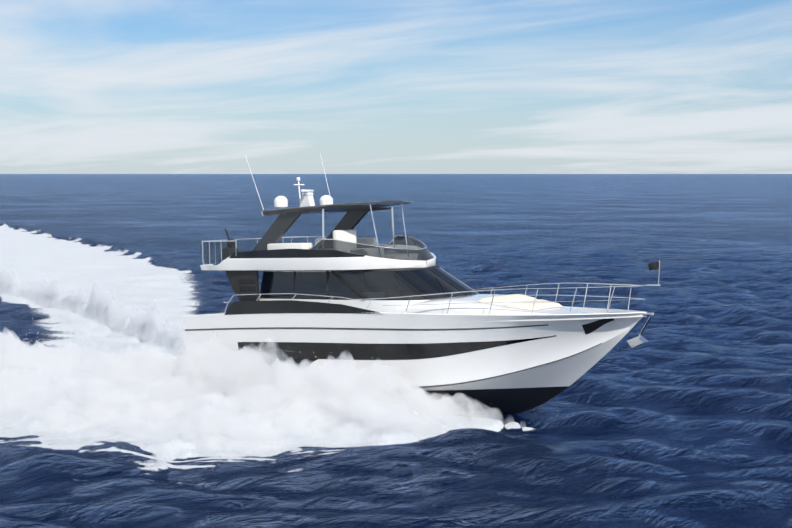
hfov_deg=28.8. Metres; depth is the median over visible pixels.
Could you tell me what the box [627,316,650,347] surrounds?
anchor
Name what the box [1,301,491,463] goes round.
droplets
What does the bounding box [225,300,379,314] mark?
bulwark glass
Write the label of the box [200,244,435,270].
flybridge
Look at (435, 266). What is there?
cabin top
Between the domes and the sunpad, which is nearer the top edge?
the domes
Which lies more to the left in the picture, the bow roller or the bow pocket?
the bow pocket
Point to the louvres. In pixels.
(246, 281)
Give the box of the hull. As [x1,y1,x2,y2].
[182,312,641,413]
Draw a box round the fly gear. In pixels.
[222,229,237,259]
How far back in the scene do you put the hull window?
49.49 m
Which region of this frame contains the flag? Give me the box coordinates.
[648,262,658,270]
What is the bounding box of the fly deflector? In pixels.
[311,236,433,260]
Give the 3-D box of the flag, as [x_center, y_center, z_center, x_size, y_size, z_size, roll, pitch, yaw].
[7.623,0.065,45.557,0.360,0.270,0.059,0,3,38]
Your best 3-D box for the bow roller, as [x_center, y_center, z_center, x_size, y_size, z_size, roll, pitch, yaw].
[7.422,1.489,45.798,0.500,0.080,0.160,0,3,38]
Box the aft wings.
[225,271,258,300]
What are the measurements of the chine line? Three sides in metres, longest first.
15.834 x 2.276 x 0.971 m
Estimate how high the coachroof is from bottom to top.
0.904 m
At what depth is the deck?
46.68 m
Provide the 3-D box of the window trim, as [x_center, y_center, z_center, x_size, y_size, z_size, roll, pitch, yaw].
[-2.746,0.634,51.318,4.609,0.841,0.112,3,4,39]
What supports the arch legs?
on the flybridge
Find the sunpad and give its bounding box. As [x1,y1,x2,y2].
[476,294,562,309]
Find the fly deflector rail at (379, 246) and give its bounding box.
[309,235,426,249]
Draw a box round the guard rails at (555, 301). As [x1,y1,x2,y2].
[223,283,660,314]
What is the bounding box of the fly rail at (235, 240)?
[202,236,324,264]
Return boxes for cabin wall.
[259,299,425,312]
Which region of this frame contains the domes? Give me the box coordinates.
[274,195,332,207]
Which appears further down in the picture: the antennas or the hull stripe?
the hull stripe
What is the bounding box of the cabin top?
[335,265,439,271]
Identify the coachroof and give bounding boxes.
[395,294,594,314]
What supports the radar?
on the hardtop
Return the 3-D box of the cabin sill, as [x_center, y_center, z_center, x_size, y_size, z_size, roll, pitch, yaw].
[-0.571,1.064,52.005,7.366,0.040,3.912,0,3,38]
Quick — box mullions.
[294,268,477,298]
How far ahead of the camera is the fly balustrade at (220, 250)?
54.75 m
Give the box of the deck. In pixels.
[185,306,646,321]
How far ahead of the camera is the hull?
48.03 m
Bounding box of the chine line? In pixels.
[378,343,601,389]
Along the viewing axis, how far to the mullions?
50.21 m
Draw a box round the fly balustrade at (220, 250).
[203,238,304,263]
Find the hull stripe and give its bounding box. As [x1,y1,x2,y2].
[185,324,547,330]
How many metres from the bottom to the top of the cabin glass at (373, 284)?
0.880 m
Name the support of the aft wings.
attached to the flybridge
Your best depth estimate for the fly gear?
54.38 m
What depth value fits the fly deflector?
50.45 m
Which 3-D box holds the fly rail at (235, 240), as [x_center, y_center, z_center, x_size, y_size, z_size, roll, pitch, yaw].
[-4.844,-0.484,55.245,2.080,0.866,4.813,0,3,38]
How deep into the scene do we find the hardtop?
51.91 m
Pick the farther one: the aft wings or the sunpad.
the aft wings
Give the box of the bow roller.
[642,313,653,315]
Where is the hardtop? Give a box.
[261,201,410,215]
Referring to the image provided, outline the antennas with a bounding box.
[245,154,331,209]
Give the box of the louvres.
[239,279,255,297]
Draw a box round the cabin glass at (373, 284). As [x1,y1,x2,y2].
[260,267,478,298]
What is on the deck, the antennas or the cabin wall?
the cabin wall
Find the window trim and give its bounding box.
[263,271,330,271]
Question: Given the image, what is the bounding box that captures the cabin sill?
[259,297,438,299]
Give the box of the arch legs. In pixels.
[252,207,390,250]
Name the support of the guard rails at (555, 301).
on the deck
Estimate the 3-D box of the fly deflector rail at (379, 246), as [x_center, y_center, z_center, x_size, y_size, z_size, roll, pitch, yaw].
[-0.416,-0.694,51.781,2.996,0.472,4.201,0,3,38]
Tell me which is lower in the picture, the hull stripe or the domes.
the hull stripe
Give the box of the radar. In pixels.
[293,177,314,206]
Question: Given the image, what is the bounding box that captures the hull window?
[238,335,555,369]
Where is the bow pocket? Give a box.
[582,318,613,333]

